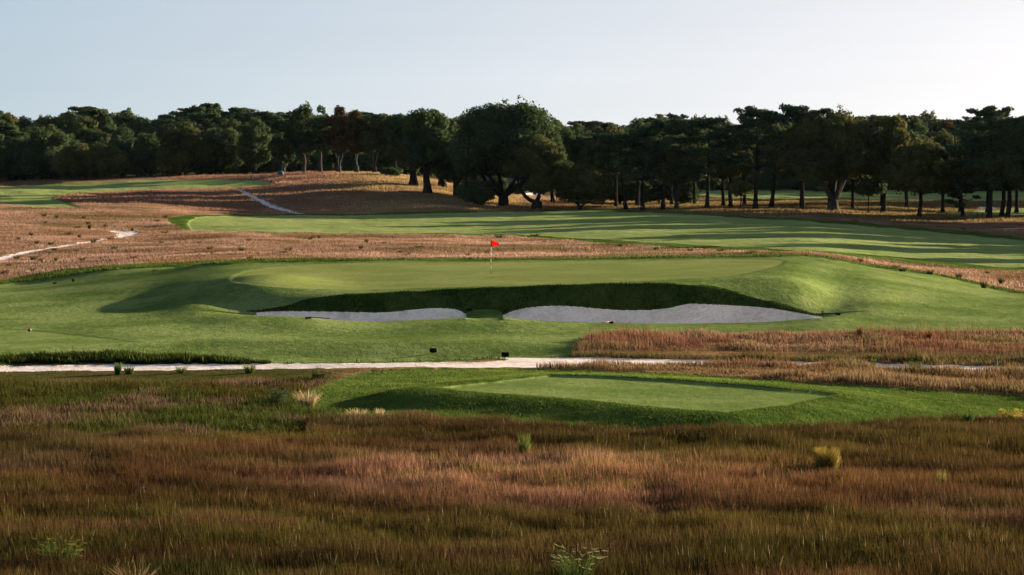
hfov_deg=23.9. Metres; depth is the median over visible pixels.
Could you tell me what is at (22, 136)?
broadleaf tree
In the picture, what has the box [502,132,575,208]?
broadleaf tree
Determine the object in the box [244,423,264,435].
shrub
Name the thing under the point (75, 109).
pine tree
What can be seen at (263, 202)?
path
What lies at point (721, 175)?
broadleaf tree
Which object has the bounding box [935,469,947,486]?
grass tussock
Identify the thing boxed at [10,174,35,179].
shrub
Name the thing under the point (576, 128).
broadleaf tree
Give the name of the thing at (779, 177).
pine tree
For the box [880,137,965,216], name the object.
broadleaf tree
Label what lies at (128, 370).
rush tuft
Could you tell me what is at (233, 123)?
broadleaf tree
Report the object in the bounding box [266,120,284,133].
pine tree
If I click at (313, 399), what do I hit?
grass tussock
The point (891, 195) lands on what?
fairway
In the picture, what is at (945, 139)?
broadleaf tree
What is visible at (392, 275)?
putting green
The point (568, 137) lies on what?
broadleaf tree
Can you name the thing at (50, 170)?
shrub
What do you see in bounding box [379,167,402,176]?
shrub
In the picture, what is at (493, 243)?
golf flag
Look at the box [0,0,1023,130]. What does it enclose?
sky
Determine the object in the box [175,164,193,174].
shrub
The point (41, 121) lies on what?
broadleaf tree
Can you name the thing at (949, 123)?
broadleaf tree
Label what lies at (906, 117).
pine tree
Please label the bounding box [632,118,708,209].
pine tree
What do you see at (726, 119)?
broadleaf tree
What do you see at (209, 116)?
pine tree
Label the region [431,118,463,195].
broadleaf tree
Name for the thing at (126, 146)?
broadleaf tree
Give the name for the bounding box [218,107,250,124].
pine tree
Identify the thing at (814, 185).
shrub
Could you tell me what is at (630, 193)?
shrub
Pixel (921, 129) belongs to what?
broadleaf tree
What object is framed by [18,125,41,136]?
broadleaf tree
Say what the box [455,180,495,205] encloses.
shrub
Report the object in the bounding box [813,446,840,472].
grass tussock
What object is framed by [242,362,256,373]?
rush tuft
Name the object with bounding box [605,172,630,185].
shrub
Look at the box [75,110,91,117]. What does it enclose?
broadleaf tree
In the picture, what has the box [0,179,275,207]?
fairway
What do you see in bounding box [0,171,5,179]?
shrub
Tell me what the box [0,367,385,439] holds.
scrub grass
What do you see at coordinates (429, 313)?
bunker
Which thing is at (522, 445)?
grass tussock
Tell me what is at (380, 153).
broadleaf tree
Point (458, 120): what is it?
broadleaf tree
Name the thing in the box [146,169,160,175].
shrub
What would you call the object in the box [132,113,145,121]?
broadleaf tree
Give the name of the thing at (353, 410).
grass tussock
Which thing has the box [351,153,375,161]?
broadleaf tree
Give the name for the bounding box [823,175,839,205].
broadleaf tree
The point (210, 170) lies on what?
shrub
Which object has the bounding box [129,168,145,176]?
shrub
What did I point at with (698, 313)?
bunker
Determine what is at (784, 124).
pine tree
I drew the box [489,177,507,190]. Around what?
shrub
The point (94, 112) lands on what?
pine tree
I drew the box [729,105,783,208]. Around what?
pine tree
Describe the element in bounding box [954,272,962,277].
grass tussock
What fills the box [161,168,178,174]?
shrub
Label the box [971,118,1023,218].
broadleaf tree
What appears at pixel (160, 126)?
broadleaf tree
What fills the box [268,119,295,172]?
broadleaf tree
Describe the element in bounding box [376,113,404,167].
broadleaf tree
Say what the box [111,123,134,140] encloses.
broadleaf tree
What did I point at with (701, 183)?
shrub
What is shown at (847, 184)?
shrub
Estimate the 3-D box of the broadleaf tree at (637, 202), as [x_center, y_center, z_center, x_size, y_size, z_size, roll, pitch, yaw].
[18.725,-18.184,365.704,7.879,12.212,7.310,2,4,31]
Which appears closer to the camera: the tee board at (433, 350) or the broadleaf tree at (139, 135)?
the tee board at (433, 350)
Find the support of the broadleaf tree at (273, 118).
on the ground at (346, 372)
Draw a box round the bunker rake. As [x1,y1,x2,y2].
[816,312,840,314]
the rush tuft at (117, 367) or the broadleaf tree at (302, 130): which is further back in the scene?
the broadleaf tree at (302, 130)
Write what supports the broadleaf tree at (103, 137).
on the ground at (346, 372)
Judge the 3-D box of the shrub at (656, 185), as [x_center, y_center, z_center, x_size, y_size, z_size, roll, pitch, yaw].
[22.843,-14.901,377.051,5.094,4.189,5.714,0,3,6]
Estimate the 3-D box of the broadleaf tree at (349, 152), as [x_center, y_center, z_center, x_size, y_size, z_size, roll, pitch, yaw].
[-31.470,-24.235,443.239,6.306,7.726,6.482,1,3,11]
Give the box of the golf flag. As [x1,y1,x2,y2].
[491,240,498,246]
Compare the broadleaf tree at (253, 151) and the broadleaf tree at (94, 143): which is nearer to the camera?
the broadleaf tree at (253, 151)
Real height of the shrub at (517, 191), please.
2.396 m
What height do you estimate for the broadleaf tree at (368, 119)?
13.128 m
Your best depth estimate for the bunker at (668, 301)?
122.43 m
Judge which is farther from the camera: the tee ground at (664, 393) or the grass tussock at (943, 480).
the tee ground at (664, 393)
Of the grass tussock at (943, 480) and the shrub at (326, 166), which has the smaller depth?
the grass tussock at (943, 480)
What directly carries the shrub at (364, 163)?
on the ground at (346, 372)
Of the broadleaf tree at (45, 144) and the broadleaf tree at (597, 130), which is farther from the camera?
the broadleaf tree at (597, 130)
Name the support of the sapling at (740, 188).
on the ground at (346, 372)
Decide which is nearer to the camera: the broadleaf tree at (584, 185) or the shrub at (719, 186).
the broadleaf tree at (584, 185)
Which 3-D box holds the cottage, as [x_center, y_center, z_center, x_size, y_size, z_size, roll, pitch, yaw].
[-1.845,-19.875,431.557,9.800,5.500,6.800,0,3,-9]
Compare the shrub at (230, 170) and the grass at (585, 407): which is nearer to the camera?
the grass at (585, 407)
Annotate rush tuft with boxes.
[113,362,122,374]
[123,365,134,374]
[173,365,187,373]
[201,354,216,362]
[236,358,242,363]
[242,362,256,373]
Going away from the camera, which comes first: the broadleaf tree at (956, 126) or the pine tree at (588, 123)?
the broadleaf tree at (956, 126)
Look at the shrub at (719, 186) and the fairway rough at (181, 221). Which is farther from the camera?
the shrub at (719, 186)
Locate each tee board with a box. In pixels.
[430,348,436,352]
[502,352,508,357]
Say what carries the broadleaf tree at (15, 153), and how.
on the ground at (346, 372)
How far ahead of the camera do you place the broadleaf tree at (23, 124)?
530.55 m
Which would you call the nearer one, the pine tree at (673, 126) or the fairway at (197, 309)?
the fairway at (197, 309)
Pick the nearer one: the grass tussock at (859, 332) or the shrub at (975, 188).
the grass tussock at (859, 332)
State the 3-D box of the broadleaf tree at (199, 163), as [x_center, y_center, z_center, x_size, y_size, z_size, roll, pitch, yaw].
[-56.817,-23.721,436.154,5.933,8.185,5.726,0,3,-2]
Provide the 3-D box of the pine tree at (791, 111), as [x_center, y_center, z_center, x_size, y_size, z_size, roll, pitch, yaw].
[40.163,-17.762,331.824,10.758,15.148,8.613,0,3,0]
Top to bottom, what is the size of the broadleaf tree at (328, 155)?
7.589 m
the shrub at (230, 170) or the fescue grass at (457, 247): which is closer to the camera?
the fescue grass at (457, 247)
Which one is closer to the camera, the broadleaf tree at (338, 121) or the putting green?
the putting green
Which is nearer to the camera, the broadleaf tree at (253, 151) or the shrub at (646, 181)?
the broadleaf tree at (253, 151)
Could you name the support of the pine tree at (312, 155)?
on the ground at (346, 372)
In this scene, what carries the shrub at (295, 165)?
on the ground at (346, 372)
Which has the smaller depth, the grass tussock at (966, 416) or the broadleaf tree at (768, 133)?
the grass tussock at (966, 416)
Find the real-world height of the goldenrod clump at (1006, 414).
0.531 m
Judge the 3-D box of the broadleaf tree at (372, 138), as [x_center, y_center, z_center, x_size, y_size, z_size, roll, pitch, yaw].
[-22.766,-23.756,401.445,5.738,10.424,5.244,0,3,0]
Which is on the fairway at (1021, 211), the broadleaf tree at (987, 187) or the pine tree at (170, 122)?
the broadleaf tree at (987, 187)
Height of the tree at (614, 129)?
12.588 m
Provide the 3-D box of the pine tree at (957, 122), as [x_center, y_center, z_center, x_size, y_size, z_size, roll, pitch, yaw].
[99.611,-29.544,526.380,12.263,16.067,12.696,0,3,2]
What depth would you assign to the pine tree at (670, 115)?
544.15 m
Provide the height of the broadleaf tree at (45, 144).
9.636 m
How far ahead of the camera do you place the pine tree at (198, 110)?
521.04 m
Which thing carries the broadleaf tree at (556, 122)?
on the ground at (346, 372)
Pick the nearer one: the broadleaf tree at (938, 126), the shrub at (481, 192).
the shrub at (481, 192)
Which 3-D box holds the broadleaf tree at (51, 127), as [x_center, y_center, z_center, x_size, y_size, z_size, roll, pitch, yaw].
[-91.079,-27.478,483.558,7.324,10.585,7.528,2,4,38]
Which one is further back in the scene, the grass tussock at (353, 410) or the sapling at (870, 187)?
the sapling at (870, 187)
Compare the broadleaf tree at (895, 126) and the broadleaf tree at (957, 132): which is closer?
the broadleaf tree at (895, 126)
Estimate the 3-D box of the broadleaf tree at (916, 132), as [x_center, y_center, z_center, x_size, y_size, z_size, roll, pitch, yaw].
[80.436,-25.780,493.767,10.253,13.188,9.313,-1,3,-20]
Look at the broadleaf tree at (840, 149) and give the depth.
326.24 m
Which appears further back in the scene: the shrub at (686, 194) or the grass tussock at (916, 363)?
the shrub at (686, 194)
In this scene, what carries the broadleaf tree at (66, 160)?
on the ground at (346, 372)
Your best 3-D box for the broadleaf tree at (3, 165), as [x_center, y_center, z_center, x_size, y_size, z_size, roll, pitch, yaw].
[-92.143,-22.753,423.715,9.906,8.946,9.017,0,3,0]
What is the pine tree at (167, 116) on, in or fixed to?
on the ground at (346, 372)
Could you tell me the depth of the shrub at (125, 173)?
426.54 m
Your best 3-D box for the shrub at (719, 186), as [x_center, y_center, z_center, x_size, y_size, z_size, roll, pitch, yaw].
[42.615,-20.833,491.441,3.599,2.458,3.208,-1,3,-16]
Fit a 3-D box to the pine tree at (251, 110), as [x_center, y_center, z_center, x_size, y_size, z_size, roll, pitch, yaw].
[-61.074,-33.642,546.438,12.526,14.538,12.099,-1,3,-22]
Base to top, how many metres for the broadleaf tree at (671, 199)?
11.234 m
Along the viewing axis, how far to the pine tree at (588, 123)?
537.91 m
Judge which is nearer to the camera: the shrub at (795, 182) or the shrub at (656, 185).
the shrub at (656, 185)
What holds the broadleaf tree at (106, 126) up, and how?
on the ground at (346, 372)
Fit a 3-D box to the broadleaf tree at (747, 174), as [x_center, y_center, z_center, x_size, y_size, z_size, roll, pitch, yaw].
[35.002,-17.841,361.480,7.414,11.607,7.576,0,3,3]
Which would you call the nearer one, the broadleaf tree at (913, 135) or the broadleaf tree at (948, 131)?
the broadleaf tree at (913, 135)
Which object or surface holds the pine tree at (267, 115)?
on the ground at (346, 372)
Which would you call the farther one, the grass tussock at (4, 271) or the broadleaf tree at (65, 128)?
the broadleaf tree at (65, 128)
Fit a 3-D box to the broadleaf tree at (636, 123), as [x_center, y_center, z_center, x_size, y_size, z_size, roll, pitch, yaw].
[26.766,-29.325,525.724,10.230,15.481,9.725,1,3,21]
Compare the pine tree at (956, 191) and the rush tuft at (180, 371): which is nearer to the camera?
the rush tuft at (180, 371)
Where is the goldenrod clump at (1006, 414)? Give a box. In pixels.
[996,408,1022,420]
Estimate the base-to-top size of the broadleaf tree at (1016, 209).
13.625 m
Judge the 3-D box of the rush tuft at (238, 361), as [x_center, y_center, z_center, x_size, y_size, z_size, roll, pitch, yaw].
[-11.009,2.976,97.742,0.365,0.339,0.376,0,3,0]
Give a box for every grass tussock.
[0,269,9,273]
[105,565,157,574]
[292,389,324,407]
[346,408,368,415]
[375,408,384,417]
[516,432,531,454]
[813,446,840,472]
[856,326,863,336]
[870,358,876,366]
[908,361,922,367]
[922,329,934,339]
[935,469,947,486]
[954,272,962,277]
[962,410,974,421]
[979,279,988,287]
[998,277,1005,283]
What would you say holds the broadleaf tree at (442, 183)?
on the ground at (346, 372)
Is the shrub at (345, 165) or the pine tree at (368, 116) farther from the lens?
the pine tree at (368, 116)
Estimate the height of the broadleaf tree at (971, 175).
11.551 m
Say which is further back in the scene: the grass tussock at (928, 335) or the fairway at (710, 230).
the fairway at (710, 230)
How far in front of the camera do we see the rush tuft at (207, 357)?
98.15 m
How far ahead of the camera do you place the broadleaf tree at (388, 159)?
438.01 m
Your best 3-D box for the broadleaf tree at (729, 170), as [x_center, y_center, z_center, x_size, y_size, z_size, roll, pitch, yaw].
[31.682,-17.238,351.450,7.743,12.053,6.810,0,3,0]
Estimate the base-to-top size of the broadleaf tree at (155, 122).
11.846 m
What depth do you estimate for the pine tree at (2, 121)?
488.49 m
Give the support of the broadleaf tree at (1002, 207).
on the ground at (346, 372)
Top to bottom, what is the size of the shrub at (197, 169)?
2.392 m
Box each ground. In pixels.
[0,160,1023,572]
[0,328,140,352]
[441,375,838,411]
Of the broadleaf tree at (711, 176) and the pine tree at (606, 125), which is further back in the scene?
the pine tree at (606, 125)
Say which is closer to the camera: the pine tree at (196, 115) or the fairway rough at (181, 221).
the fairway rough at (181, 221)
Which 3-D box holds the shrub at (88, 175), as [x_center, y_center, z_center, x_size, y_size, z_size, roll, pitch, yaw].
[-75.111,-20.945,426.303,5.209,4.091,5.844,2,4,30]
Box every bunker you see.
[256,308,465,321]
[503,304,821,322]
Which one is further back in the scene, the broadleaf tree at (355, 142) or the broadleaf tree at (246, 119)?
the broadleaf tree at (246, 119)
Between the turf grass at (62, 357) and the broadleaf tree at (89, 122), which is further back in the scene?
the broadleaf tree at (89, 122)
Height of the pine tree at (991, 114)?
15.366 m
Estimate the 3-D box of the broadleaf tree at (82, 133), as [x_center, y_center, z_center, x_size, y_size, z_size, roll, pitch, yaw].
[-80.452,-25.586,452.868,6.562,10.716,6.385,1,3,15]
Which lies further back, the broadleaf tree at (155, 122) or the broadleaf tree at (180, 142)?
the broadleaf tree at (155, 122)
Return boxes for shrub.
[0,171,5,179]
[3,171,19,179]
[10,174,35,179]
[32,169,50,178]
[41,162,70,177]
[80,172,98,177]
[113,171,132,176]
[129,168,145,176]
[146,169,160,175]
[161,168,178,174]
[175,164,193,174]
[193,165,208,174]
[200,163,218,174]
[217,163,239,173]
[234,163,251,173]
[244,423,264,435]
[249,163,264,173]
[263,157,280,172]
[266,388,287,403]
[280,158,302,172]
[306,156,332,171]
[311,365,332,381]
[333,160,351,170]
[351,156,372,171]
[370,156,389,171]
[390,156,419,174]
[416,167,436,175]
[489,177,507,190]
[512,182,524,194]
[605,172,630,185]
[606,183,629,202]
[620,181,656,202]
[624,175,656,184]
[649,179,669,202]
[660,181,701,203]
[696,176,706,188]
[713,179,727,189]
[754,172,785,190]
[784,175,806,189]
[804,179,827,191]
[831,177,858,191]
[966,182,985,190]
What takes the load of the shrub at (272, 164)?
on the ground at (346, 372)
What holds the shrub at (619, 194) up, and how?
on the ground at (346, 372)
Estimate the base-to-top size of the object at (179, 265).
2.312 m
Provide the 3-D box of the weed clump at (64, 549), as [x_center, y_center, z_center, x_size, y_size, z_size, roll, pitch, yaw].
[-9.132,5.449,48.896,1.167,0.859,1.150,0,3,0]
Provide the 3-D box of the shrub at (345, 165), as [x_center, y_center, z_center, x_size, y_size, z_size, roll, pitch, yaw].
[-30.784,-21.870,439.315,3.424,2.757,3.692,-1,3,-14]
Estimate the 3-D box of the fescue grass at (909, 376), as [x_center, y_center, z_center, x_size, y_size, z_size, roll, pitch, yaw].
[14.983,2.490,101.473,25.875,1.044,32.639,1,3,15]
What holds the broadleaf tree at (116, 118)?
on the ground at (346, 372)
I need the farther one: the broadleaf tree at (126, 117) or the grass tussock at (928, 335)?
the broadleaf tree at (126, 117)
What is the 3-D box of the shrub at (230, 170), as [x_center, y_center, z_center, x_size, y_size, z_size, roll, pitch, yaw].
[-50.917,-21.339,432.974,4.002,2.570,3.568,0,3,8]
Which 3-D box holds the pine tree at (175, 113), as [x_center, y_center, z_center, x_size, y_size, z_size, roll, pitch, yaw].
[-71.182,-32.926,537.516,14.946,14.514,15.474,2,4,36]
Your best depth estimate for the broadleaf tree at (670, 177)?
334.01 m
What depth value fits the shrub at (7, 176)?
433.13 m
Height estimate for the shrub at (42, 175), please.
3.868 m
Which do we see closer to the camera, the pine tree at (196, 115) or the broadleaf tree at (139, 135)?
the broadleaf tree at (139, 135)
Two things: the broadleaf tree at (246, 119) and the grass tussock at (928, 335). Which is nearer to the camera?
the grass tussock at (928, 335)
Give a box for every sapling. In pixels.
[728,179,753,207]
[854,178,886,211]
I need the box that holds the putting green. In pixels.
[231,259,783,289]
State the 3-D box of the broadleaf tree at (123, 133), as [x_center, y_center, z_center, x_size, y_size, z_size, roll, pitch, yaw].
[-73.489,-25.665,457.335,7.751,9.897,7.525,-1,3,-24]
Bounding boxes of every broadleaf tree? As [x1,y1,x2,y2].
[0,112,19,128]
[0,133,12,171]
[0,136,41,179]
[2,123,29,143]
[15,115,31,130]
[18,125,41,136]
[19,120,35,129]
[22,126,70,178]
[23,114,52,129]
[45,124,61,132]
[50,143,92,179]
[51,110,82,129]
[54,129,74,141]
[61,117,78,136]
[68,139,84,145]
[69,122,96,175]
[72,116,101,138]
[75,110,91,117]
[81,142,129,178]
[88,141,104,147]
[89,130,111,145]
[96,112,115,120]
[96,116,116,141]
[108,127,137,144]
[111,113,120,125]
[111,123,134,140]
[112,135,134,177]
[114,107,149,126]
[128,119,151,133]
[129,132,161,151]
[131,121,157,137]
[131,132,166,176]
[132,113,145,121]
[145,119,169,127]
[145,123,164,172]
[155,121,208,175]
[189,137,204,173]
[195,126,243,174]
[221,119,244,132]
[234,117,272,173]
[236,122,248,131]
[237,114,267,133]
[265,114,288,133]
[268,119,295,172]
[288,101,316,171]
[307,105,330,171]
[310,147,348,171]
[321,105,352,171]
[332,149,353,162]
[342,109,370,171]
[350,153,366,167]
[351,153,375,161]
[356,113,369,129]
[360,113,387,172]
[373,150,386,157]
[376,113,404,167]
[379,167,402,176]
[383,143,401,173]
[384,113,418,185]
[397,108,456,193]
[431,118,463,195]
[438,179,447,187]
[447,95,566,206]
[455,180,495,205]
[456,117,477,182]
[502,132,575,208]
[550,125,579,202]
[551,118,560,125]
[551,161,613,209]
[570,123,586,135]
[571,133,605,174]
[576,130,597,153]
[585,125,605,133]
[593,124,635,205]
[619,127,657,205]
[626,117,645,128]
[646,135,693,204]
[655,148,706,208]
[680,130,710,203]
[702,140,742,204]
[703,128,717,189]
[704,138,754,206]
[719,115,730,181]
[741,134,767,203]
[758,129,783,202]
[764,105,888,210]
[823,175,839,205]
[846,174,869,207]
[864,113,912,212]
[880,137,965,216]
[904,132,923,207]
[906,116,930,131]
[907,129,927,141]
[913,125,936,137]
[918,110,936,122]
[926,129,965,212]
[929,120,948,133]
[936,117,954,128]
[937,129,955,137]
[950,118,967,132]
[954,126,976,188]
[956,135,982,211]
[969,131,988,211]
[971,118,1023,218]
[988,154,1005,215]
[1014,188,1018,212]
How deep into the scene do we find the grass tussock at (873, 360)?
96.81 m
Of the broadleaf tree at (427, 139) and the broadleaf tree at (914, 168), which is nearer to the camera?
the broadleaf tree at (914, 168)
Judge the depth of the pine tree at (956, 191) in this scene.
323.48 m
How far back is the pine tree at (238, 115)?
528.40 m
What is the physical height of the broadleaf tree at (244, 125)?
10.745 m
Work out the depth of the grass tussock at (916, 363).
96.59 m
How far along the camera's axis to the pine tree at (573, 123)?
538.77 m
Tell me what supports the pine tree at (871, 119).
on the ground at (346, 372)
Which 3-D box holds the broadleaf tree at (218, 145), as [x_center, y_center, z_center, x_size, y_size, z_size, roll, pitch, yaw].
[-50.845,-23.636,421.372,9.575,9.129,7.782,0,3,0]
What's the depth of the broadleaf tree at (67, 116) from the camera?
521.67 m
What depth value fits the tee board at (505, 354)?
99.07 m
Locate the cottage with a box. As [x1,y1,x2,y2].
[480,173,528,191]
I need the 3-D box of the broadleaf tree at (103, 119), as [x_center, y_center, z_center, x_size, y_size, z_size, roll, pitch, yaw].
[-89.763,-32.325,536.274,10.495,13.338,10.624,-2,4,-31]
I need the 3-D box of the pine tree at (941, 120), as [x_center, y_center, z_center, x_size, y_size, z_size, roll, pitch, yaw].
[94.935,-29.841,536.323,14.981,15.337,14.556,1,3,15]
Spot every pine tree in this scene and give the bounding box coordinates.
[0,119,10,125]
[0,125,29,178]
[68,106,110,115]
[79,108,115,123]
[150,114,182,121]
[151,118,201,134]
[163,107,217,165]
[179,106,206,168]
[184,112,209,168]
[189,112,228,130]
[191,103,226,126]
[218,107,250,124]
[225,112,264,122]
[228,106,264,120]
[234,111,284,123]
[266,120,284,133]
[276,111,291,120]
[298,153,318,165]
[346,111,387,115]
[361,114,375,118]
[567,120,589,127]
[579,120,602,129]
[589,122,620,129]
[591,132,647,209]
[618,125,672,210]
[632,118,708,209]
[644,113,688,122]
[676,117,744,207]
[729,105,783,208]
[753,119,791,207]
[758,122,791,131]
[765,103,835,209]
[854,114,882,124]
[899,114,917,120]
[920,118,961,126]
[935,144,980,216]
[945,105,1023,218]
[947,116,984,131]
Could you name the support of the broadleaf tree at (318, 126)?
on the ground at (346, 372)
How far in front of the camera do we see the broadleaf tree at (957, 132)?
503.09 m
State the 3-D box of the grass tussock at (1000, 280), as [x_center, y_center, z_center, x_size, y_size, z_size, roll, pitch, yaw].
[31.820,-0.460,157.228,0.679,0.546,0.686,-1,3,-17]
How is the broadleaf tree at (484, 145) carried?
on the ground at (346, 372)
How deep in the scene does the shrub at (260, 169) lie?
430.65 m
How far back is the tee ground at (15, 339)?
106.17 m
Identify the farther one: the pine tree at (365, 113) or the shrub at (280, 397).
the pine tree at (365, 113)
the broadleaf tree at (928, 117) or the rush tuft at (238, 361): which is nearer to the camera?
the rush tuft at (238, 361)
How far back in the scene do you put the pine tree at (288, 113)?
529.91 m
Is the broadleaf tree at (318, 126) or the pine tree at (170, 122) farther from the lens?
the pine tree at (170, 122)
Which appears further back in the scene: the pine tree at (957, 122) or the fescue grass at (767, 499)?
the pine tree at (957, 122)
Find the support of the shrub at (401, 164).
on the ground at (346, 372)
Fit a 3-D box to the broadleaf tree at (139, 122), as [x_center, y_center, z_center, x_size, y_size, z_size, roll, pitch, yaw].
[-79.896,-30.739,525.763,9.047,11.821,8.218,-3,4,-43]
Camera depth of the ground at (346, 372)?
198.67 m
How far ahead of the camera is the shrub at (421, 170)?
435.90 m
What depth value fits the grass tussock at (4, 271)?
166.86 m
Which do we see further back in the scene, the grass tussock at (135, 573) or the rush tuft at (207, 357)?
the rush tuft at (207, 357)
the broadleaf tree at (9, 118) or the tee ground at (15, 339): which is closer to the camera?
the tee ground at (15, 339)
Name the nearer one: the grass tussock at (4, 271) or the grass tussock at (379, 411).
the grass tussock at (379, 411)
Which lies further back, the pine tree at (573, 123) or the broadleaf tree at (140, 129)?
the pine tree at (573, 123)
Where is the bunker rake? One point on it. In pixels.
(830, 313)
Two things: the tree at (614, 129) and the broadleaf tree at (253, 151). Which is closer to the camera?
the tree at (614, 129)
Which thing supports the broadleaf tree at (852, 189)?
on the ground at (346, 372)
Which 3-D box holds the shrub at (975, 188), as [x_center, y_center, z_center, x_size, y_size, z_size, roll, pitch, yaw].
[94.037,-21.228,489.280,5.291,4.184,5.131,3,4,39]
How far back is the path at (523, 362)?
96.64 m
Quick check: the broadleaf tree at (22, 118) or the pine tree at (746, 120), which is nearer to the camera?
the pine tree at (746, 120)
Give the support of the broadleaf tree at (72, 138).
on the ground at (346, 372)
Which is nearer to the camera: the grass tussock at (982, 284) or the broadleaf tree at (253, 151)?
the grass tussock at (982, 284)
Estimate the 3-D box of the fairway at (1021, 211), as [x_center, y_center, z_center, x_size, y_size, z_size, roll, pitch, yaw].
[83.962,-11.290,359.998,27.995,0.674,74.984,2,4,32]
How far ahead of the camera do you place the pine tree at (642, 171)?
333.94 m
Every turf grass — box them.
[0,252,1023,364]
[0,348,270,364]
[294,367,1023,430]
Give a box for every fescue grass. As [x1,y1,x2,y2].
[0,171,1023,222]
[0,201,1023,290]
[0,408,1023,574]
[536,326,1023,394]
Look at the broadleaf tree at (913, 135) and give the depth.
359.99 m
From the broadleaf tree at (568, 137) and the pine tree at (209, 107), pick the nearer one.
the broadleaf tree at (568, 137)
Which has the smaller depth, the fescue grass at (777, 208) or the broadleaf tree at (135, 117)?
the fescue grass at (777, 208)
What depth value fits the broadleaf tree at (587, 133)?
499.06 m
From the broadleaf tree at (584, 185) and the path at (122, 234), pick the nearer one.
the path at (122, 234)
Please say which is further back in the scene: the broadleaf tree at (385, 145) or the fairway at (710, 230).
the broadleaf tree at (385, 145)
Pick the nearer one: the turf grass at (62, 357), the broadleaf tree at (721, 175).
the turf grass at (62, 357)
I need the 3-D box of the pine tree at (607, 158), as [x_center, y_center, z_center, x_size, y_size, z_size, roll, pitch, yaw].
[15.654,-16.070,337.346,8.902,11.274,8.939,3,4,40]
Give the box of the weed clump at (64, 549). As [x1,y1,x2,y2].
[32,533,89,570]
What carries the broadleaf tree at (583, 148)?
on the ground at (346, 372)
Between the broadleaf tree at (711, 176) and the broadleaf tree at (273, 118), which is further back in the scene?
the broadleaf tree at (273, 118)
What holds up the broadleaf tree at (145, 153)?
on the ground at (346, 372)
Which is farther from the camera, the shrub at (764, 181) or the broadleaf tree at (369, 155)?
the shrub at (764, 181)
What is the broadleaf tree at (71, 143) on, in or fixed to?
on the ground at (346, 372)
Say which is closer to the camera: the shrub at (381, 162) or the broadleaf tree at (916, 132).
the shrub at (381, 162)
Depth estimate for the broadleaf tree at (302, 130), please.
402.15 m
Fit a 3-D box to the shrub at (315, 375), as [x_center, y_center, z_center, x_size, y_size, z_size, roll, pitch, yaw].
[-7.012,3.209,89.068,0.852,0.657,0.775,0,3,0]
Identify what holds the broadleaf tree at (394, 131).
on the ground at (346, 372)
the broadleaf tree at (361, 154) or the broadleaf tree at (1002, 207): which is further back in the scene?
the broadleaf tree at (361, 154)
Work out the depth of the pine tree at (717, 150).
332.26 m
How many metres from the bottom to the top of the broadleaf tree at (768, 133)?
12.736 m
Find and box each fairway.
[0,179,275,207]
[0,256,1023,362]
[188,210,1023,267]
[698,189,1023,201]
[937,208,1023,215]
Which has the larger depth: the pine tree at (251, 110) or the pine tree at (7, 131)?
the pine tree at (251, 110)
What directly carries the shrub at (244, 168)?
on the ground at (346, 372)
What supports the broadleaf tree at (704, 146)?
on the ground at (346, 372)
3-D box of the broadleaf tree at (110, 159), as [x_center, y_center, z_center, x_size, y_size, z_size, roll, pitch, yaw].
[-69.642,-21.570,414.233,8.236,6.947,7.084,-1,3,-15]
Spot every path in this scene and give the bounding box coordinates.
[0,231,137,259]
[0,357,1022,371]
[237,189,302,213]

